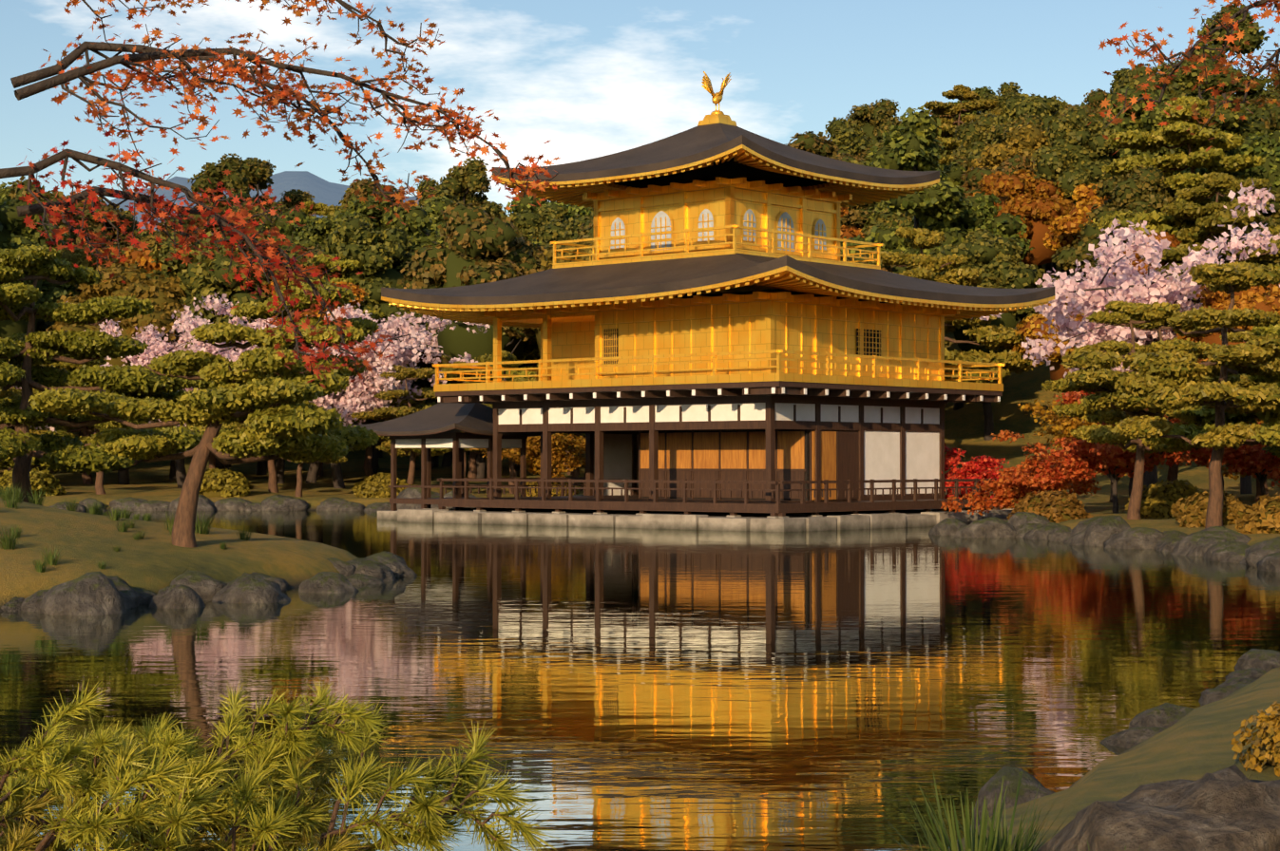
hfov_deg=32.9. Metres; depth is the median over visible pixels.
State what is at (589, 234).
forest conifer
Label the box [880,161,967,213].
forest tree
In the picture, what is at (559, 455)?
shrub
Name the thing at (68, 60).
maple branch
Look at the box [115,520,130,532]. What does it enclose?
grass tuft
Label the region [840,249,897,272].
forest tree
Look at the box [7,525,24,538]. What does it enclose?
grass tuft
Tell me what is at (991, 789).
shore rock
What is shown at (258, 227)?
forest tree
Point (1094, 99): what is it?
forest tree
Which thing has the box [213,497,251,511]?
shore rock
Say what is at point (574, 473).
garden pine
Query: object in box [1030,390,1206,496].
red maple
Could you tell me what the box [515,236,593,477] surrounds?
yellow tree
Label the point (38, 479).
clipped shrub
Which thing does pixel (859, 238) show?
forest tree
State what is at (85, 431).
garden pine
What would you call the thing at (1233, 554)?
shore rock
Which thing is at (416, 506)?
shore rock
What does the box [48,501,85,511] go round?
shore rock
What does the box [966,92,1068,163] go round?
forest tree
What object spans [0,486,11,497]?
grass tuft
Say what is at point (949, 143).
forest pine
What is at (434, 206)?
forest tree
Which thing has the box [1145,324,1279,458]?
garden pine
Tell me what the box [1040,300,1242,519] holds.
garden pine
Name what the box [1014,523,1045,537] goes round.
shore rock
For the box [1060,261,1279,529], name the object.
garden pine
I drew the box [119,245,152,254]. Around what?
forest tree
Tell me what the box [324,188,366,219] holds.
forest pine
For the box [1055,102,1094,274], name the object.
forest tree
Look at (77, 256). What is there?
yellow tree
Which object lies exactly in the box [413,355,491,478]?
garden pine
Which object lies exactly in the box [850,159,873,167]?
forest tree
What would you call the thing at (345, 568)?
shore rock
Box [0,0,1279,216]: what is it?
sky
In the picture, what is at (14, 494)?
grass tuft
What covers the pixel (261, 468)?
forest tree
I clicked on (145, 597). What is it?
shore rock
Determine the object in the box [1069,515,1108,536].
shore rock
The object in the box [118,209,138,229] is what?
forest conifer
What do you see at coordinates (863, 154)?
forest tree
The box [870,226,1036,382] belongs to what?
tall pine
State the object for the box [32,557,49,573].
grass tuft
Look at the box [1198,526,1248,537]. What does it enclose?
shore rock
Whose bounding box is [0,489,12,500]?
grass tuft
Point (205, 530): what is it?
grass tuft
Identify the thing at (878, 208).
forest conifer
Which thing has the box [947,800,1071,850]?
grass tuft
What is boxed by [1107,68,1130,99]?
forest conifer
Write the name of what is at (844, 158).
forest tree
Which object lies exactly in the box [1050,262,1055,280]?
autumn tree
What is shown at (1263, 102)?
autumn tree
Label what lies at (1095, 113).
forest tree
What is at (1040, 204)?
autumn tree
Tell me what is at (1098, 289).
cherry tree
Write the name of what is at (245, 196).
forest tree
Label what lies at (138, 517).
grass tuft
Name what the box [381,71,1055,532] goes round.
golden pavilion
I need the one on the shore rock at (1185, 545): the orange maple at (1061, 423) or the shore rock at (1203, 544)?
the shore rock at (1203, 544)
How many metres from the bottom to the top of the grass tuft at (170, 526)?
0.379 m
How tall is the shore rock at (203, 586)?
0.538 m
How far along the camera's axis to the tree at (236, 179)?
175.75 m
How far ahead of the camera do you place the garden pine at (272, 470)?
94.20 m
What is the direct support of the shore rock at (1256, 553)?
on the ground
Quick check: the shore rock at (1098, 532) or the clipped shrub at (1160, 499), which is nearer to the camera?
the shore rock at (1098, 532)
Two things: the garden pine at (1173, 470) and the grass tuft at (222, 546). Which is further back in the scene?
the garden pine at (1173, 470)
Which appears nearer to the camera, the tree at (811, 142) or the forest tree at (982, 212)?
the forest tree at (982, 212)
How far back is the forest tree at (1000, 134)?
140.96 m
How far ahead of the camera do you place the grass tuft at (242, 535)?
35.84 m
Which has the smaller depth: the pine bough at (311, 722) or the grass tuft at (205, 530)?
the pine bough at (311, 722)
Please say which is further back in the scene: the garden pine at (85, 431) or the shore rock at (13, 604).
the garden pine at (85, 431)
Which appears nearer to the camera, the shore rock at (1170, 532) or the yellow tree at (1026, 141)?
the shore rock at (1170, 532)
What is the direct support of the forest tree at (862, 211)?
on the ground
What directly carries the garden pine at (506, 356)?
on the ground
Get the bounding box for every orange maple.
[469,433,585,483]
[1017,398,1147,502]
[1146,419,1269,490]
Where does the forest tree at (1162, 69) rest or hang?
on the ground
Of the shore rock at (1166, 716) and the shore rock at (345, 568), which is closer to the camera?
the shore rock at (1166, 716)
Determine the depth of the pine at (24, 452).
43.50 m
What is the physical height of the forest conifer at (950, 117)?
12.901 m
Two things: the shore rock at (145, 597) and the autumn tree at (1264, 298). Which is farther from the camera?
the autumn tree at (1264, 298)
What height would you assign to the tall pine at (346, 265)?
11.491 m
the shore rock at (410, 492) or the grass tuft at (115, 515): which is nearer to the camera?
the grass tuft at (115, 515)
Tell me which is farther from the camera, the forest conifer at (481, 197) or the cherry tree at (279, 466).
the forest conifer at (481, 197)
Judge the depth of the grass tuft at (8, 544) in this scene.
31.33 m
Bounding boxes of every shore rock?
[0,596,24,611]
[20,590,48,611]
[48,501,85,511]
[78,497,106,511]
[106,575,140,609]
[108,496,148,511]
[132,588,155,604]
[133,500,170,511]
[167,495,215,511]
[170,571,226,600]
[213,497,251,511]
[242,502,262,511]
[242,572,288,591]
[261,495,308,511]
[316,496,348,511]
[326,557,356,576]
[338,501,364,511]
[345,557,396,581]
[362,501,397,511]
[365,551,417,577]
[396,487,439,509]
[413,496,439,509]
[443,491,476,508]
[928,518,967,535]
[953,516,1018,537]
[970,766,1055,830]
[1007,512,1050,528]
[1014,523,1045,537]
[1023,525,1058,539]
[1043,522,1070,528]
[1046,526,1071,541]
[1062,533,1080,542]
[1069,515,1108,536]
[1069,515,1130,546]
[1099,726,1165,748]
[1103,527,1164,549]
[1128,703,1194,728]
[1154,533,1188,549]
[1156,538,1183,552]
[1163,530,1184,534]
[1170,531,1251,555]
[1185,535,1234,556]
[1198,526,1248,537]
[1198,684,1246,705]
[1203,541,1248,558]
[1209,544,1250,562]
[1216,677,1255,687]
[1224,668,1267,682]
[1234,649,1279,671]
[1239,546,1250,564]
[1244,539,1279,567]
[1256,553,1279,573]
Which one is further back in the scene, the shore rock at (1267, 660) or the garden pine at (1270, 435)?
the garden pine at (1270, 435)
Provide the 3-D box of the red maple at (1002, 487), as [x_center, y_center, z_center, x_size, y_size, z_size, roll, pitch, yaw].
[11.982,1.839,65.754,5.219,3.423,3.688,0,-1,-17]
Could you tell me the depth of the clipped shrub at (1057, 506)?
60.01 m
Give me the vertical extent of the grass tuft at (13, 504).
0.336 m
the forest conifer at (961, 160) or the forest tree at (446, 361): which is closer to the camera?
the forest tree at (446, 361)
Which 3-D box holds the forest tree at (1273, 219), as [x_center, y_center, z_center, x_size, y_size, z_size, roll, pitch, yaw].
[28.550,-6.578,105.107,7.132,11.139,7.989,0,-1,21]
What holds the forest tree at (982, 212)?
on the ground
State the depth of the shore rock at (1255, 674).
19.23 m
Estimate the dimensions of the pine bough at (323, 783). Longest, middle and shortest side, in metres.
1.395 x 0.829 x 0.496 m
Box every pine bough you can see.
[0,679,393,845]
[0,742,344,850]
[0,783,367,850]
[28,699,558,850]
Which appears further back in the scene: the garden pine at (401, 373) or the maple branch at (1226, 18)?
the garden pine at (401, 373)
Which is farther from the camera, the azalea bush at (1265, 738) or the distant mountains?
the distant mountains
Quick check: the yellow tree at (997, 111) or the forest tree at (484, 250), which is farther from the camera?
the yellow tree at (997, 111)
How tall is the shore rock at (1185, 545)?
0.855 m
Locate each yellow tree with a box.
[42,242,127,473]
[46,262,186,484]
[132,235,157,247]
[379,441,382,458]
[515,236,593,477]
[971,121,1051,269]
[987,107,1004,116]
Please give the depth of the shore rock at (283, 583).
33.18 m
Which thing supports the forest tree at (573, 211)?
on the ground
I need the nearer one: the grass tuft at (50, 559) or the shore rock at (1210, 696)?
the shore rock at (1210, 696)
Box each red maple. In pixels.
[940,429,1102,516]
[941,443,1010,511]
[1004,391,1198,514]
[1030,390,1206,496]
[1191,421,1279,500]
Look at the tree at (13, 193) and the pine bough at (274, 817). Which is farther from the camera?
the tree at (13, 193)
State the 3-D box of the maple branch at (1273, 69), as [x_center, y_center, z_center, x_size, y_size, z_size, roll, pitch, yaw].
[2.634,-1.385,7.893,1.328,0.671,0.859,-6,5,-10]
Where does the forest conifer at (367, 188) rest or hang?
on the ground
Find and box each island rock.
[38,572,126,615]
[148,584,205,609]
[211,575,290,603]
[298,572,358,593]
[345,573,383,585]
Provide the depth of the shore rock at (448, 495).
86.65 m
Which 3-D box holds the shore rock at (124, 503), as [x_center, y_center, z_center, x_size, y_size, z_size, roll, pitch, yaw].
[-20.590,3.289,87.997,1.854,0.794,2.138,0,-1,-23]
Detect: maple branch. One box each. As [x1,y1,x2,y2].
[0,130,355,387]
[10,13,436,226]
[13,29,559,210]
[16,161,397,386]
[64,0,445,87]
[1087,0,1279,155]
[1187,26,1279,151]
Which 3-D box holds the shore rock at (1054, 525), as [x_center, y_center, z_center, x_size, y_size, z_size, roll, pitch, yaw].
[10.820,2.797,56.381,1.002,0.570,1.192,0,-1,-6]
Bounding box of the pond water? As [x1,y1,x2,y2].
[0,510,1279,850]
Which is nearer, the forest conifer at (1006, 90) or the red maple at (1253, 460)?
the red maple at (1253, 460)
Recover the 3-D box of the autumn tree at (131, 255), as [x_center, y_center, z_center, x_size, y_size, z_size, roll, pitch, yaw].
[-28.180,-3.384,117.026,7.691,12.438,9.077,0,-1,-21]
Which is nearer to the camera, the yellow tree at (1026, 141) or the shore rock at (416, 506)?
the shore rock at (416, 506)
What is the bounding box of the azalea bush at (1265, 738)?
[1230,701,1279,777]
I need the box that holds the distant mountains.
[105,171,421,230]
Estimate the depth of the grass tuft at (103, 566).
30.84 m
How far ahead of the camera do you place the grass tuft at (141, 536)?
34.16 m
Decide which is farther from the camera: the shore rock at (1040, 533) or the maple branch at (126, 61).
the shore rock at (1040, 533)
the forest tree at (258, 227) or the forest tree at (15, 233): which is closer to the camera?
the forest tree at (15, 233)
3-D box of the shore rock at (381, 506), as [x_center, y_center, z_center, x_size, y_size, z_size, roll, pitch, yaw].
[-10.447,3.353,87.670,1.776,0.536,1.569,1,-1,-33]
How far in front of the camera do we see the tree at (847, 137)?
186.35 m
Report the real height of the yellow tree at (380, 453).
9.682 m
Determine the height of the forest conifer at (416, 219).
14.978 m
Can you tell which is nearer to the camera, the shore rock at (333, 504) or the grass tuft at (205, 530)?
the grass tuft at (205, 530)
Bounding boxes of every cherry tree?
[30,303,277,488]
[134,299,447,483]
[192,291,490,488]
[971,178,1279,491]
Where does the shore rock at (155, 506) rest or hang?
on the ground
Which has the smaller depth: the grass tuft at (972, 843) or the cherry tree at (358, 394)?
the grass tuft at (972, 843)
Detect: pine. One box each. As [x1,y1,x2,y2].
[0,244,273,503]
[0,337,62,471]
[28,271,380,548]
[28,362,158,484]
[39,358,142,495]
[182,338,233,470]
[185,401,312,493]
[235,395,347,496]
[298,200,327,220]
[305,253,388,477]
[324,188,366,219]
[332,363,435,478]
[350,365,441,485]
[410,361,506,477]
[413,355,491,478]
[449,349,576,494]
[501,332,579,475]
[536,362,585,486]
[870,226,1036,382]
[917,135,961,169]
[923,84,999,150]
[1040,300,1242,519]
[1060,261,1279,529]
[1079,95,1279,265]
[1117,308,1260,484]
[1140,171,1279,307]
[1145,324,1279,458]
[1219,325,1279,501]
[1248,204,1279,274]
[1250,399,1279,446]
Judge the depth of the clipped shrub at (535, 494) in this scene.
89.98 m
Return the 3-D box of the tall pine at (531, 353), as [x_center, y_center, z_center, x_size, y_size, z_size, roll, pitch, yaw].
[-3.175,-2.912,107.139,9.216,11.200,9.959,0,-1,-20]
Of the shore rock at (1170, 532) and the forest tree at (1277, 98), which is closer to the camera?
the shore rock at (1170, 532)
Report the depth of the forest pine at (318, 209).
177.97 m
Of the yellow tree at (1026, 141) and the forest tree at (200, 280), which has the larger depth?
the yellow tree at (1026, 141)
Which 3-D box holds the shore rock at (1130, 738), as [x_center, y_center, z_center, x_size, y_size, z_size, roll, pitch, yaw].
[3.546,2.211,15.126,0.746,0.225,0.485,-1,-1,38]
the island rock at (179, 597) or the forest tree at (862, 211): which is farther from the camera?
the forest tree at (862, 211)
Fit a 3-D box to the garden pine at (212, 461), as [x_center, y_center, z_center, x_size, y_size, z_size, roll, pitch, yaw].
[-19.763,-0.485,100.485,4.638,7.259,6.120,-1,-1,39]
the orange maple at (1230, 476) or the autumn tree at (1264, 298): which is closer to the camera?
the orange maple at (1230, 476)
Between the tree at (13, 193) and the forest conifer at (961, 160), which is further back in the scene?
the forest conifer at (961, 160)
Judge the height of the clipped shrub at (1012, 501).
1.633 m
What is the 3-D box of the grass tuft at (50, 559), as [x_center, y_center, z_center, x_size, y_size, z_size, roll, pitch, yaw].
[-8.300,1.836,30.576,0.420,0.301,0.382,1,-1,-43]
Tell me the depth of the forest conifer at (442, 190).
171.21 m
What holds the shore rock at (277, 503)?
on the ground
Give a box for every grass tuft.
[0,481,21,494]
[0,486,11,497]
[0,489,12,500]
[0,490,22,509]
[0,526,21,550]
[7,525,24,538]
[10,487,25,503]
[24,486,47,505]
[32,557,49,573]
[38,548,63,566]
[60,497,79,512]
[83,499,103,515]
[91,503,106,515]
[95,561,107,570]
[107,507,121,520]
[113,545,120,552]
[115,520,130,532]
[116,505,135,518]
[123,517,136,528]
[131,512,140,519]
[132,529,147,539]
[132,533,139,540]
[140,513,152,521]
[159,510,174,531]
[194,511,215,534]
[218,542,228,550]
[235,523,256,540]
[880,768,1065,850]
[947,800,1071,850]
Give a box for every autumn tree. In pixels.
[74,248,147,293]
[132,248,192,460]
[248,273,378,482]
[403,199,419,207]
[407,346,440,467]
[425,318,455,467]
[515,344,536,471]
[840,206,864,242]
[965,169,1076,355]
[1011,296,1096,423]
[1042,183,1108,251]
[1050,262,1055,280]
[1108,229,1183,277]
[1172,283,1279,495]
[1225,96,1279,110]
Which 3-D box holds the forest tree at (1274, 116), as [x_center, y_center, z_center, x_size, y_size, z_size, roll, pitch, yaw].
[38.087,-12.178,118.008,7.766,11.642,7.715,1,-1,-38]
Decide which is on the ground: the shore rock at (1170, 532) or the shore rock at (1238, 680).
the shore rock at (1238, 680)
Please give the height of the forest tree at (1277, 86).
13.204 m
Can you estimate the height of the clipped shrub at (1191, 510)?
1.306 m
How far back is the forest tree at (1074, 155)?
117.03 m
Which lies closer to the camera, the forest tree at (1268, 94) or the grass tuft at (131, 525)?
the grass tuft at (131, 525)
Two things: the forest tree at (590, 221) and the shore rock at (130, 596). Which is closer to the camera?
the shore rock at (130, 596)
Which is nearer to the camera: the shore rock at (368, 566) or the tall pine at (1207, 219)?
the shore rock at (368, 566)
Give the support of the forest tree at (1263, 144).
on the ground
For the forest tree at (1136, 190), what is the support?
on the ground
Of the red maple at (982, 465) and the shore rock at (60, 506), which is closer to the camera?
the red maple at (982, 465)
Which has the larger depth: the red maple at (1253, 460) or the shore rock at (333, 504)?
the shore rock at (333, 504)
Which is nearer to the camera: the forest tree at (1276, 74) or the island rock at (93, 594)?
the island rock at (93, 594)
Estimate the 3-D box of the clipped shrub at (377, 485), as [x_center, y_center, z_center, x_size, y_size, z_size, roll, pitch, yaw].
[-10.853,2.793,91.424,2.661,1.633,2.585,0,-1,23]
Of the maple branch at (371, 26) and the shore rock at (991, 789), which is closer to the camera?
the maple branch at (371, 26)
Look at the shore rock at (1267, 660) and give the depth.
19.91 m
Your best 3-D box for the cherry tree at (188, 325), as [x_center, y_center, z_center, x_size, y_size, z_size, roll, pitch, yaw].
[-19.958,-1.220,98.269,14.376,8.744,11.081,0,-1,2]
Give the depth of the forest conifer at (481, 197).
196.40 m
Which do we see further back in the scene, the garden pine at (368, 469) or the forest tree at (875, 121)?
the forest tree at (875, 121)
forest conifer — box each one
[0,181,17,206]
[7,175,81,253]
[65,191,105,211]
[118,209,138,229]
[152,203,238,240]
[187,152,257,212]
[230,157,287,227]
[277,189,314,211]
[326,185,439,468]
[343,177,382,209]
[382,204,463,407]
[415,176,461,208]
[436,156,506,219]
[445,170,491,204]
[576,225,593,243]
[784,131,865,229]
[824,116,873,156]
[850,105,974,333]
[858,136,954,240]
[864,137,948,233]
[929,110,957,120]
[947,86,995,120]
[951,155,972,173]
[977,81,1022,115]
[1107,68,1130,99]
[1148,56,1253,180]
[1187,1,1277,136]
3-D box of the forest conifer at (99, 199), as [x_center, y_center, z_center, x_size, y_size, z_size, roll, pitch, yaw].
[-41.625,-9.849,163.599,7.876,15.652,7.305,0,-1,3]
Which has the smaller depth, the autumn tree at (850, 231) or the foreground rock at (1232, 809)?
the foreground rock at (1232, 809)
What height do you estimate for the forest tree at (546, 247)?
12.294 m
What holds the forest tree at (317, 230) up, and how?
on the ground
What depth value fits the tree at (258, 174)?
187.61 m
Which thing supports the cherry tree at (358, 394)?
on the ground
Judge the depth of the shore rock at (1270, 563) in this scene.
39.02 m
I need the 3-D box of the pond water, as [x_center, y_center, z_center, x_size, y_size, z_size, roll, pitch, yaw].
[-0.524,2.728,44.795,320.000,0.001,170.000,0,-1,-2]
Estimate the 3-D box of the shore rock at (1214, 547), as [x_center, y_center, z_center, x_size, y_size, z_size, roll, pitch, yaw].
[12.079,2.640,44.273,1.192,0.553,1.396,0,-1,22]
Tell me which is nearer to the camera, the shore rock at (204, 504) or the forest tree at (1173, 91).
the shore rock at (204, 504)
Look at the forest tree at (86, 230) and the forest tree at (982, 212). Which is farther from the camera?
the forest tree at (86, 230)
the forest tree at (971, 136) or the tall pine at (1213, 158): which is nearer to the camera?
the tall pine at (1213, 158)
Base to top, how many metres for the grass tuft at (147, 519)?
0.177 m
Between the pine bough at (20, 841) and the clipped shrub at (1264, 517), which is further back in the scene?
the clipped shrub at (1264, 517)
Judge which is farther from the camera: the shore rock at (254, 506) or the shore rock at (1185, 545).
the shore rock at (254, 506)
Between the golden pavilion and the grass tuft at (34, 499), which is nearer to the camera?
the grass tuft at (34, 499)
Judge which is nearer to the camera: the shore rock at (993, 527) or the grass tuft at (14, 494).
the grass tuft at (14, 494)
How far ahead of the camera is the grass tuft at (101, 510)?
36.99 m
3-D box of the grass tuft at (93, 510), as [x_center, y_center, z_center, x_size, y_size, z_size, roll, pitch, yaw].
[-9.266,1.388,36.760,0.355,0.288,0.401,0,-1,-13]
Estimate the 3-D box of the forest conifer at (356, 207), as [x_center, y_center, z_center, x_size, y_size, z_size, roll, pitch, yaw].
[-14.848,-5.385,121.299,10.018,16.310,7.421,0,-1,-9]
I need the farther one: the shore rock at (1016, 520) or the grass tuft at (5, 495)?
the shore rock at (1016, 520)
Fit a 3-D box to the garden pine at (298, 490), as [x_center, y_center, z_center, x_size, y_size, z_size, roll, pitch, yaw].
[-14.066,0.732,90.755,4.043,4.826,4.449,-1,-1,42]
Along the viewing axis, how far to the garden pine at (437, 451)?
89.31 m
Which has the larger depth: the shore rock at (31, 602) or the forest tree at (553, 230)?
the forest tree at (553, 230)
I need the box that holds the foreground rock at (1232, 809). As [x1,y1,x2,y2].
[1037,764,1279,850]
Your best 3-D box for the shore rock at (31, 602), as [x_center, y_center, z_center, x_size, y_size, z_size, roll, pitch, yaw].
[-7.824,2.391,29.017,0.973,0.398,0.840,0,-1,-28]
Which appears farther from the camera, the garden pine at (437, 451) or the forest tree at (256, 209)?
the forest tree at (256, 209)
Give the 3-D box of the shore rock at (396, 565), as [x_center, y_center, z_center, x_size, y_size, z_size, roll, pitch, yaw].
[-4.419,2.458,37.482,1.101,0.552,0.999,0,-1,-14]
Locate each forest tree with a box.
[0,193,78,365]
[60,226,96,251]
[75,202,150,249]
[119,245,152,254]
[126,227,160,240]
[128,261,176,479]
[138,224,317,471]
[223,191,260,208]
[223,205,275,237]
[229,219,272,467]
[255,251,315,476]
[267,207,312,245]
[294,210,343,249]
[305,244,326,255]
[309,213,431,474]
[397,200,548,478]
[406,195,455,238]
[419,323,540,461]
[492,203,568,237]
[506,194,591,223]
[525,235,544,246]
[532,211,593,246]
[540,244,564,249]
[542,239,565,248]
[576,218,593,239]
[826,154,877,236]
[832,152,863,163]
[840,235,865,258]
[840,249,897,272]
[844,98,901,157]
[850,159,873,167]
[856,144,873,161]
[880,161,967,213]
[910,191,1034,410]
[929,228,1062,440]
[948,113,999,167]
[957,153,1040,223]
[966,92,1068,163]
[977,114,1044,162]
[1030,105,1123,279]
[1044,262,1050,275]
[1050,164,1178,278]
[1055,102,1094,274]
[1072,88,1108,114]
[1088,110,1099,118]
[1089,85,1182,177]
[1110,62,1219,99]
[1156,59,1241,100]
[1182,128,1279,192]
[1215,187,1279,266]
[1233,86,1278,99]
[1235,94,1279,105]
[1260,105,1279,132]
[1265,69,1279,82]
[1270,74,1279,92]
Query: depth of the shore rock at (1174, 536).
49.07 m
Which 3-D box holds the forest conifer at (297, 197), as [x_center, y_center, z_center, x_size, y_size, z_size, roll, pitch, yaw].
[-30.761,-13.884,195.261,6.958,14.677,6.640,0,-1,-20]
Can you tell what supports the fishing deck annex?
in the pond water
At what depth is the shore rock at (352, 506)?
87.46 m
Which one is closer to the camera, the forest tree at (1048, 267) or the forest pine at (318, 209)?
the forest tree at (1048, 267)
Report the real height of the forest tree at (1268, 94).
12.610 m
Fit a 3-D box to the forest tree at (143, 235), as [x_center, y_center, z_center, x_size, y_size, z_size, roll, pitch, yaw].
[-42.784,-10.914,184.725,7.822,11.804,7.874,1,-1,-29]
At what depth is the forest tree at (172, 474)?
108.94 m
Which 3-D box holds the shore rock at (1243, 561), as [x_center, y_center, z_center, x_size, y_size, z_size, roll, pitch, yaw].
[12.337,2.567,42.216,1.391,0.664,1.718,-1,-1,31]
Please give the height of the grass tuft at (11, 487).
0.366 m
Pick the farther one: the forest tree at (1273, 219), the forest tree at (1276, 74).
the forest tree at (1276, 74)
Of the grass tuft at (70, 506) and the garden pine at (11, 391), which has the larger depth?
the garden pine at (11, 391)
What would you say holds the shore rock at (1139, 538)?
on the ground
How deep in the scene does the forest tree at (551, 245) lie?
126.71 m
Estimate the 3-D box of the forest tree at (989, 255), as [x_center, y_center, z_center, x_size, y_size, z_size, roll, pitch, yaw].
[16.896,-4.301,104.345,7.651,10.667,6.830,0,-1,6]
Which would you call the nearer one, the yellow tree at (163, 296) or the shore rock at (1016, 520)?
the shore rock at (1016, 520)
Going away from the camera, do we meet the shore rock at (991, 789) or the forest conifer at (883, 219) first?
the shore rock at (991, 789)
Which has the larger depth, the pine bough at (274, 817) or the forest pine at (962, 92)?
the forest pine at (962, 92)
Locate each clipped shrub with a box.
[0,467,66,496]
[198,467,253,497]
[351,472,412,497]
[526,481,578,496]
[970,487,1024,510]
[1006,489,1093,523]
[1125,479,1204,518]
[1170,490,1252,528]
[1234,491,1279,534]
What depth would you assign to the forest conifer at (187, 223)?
113.33 m
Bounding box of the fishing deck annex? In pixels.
[352,402,552,520]
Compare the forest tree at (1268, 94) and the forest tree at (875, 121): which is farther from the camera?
the forest tree at (875, 121)
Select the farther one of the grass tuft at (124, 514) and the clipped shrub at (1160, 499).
the clipped shrub at (1160, 499)
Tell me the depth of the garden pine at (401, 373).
92.49 m
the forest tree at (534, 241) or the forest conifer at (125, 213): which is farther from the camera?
the forest conifer at (125, 213)
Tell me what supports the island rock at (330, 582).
on the ground
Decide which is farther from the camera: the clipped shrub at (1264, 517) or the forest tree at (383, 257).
the forest tree at (383, 257)
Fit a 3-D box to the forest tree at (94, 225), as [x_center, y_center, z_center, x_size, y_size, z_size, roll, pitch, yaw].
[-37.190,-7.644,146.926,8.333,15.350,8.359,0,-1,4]
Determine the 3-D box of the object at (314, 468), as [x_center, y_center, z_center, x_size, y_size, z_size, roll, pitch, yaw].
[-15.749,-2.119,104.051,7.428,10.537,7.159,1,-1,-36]
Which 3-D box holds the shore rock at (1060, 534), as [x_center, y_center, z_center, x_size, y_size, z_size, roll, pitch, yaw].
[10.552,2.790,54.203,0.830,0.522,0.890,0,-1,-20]
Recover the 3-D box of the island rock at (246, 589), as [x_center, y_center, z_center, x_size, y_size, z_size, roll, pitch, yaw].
[-5.519,2.461,30.855,1.191,0.642,1.356,0,-1,2]
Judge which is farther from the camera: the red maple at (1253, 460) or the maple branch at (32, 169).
the red maple at (1253, 460)
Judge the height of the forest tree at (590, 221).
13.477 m
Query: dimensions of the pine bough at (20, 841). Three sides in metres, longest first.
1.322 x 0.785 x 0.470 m
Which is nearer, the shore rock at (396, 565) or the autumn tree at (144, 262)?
the shore rock at (396, 565)
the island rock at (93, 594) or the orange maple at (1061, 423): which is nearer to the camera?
the island rock at (93, 594)
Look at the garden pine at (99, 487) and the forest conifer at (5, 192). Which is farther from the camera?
the forest conifer at (5, 192)
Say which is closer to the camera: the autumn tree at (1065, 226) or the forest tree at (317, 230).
the autumn tree at (1065, 226)
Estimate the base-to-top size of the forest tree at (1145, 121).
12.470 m
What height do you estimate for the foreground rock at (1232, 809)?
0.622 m
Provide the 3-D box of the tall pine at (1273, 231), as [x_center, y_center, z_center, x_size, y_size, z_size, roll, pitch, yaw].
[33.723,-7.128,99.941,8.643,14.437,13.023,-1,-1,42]
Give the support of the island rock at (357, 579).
on the ground
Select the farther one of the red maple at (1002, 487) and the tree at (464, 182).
the tree at (464, 182)
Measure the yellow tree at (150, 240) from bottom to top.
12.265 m
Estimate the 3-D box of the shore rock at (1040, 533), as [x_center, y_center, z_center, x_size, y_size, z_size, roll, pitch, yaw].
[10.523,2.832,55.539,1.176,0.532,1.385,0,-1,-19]
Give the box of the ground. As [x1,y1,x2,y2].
[0,246,1279,850]
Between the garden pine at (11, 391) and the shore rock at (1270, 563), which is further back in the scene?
the garden pine at (11, 391)
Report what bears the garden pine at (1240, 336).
on the ground
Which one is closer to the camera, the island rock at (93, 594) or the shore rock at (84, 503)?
the island rock at (93, 594)
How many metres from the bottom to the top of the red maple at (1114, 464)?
3.765 m
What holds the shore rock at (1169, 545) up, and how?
on the ground
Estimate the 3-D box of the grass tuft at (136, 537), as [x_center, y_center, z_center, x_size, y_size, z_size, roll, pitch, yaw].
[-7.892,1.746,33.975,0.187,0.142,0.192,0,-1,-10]
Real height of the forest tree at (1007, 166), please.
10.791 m
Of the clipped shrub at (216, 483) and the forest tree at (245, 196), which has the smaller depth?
the clipped shrub at (216, 483)
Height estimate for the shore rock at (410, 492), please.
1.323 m
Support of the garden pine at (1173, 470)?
on the ground
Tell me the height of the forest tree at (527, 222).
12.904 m
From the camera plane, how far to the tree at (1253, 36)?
123.41 m
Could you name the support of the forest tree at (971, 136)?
on the ground
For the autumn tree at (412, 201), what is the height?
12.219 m
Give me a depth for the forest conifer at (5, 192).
140.54 m

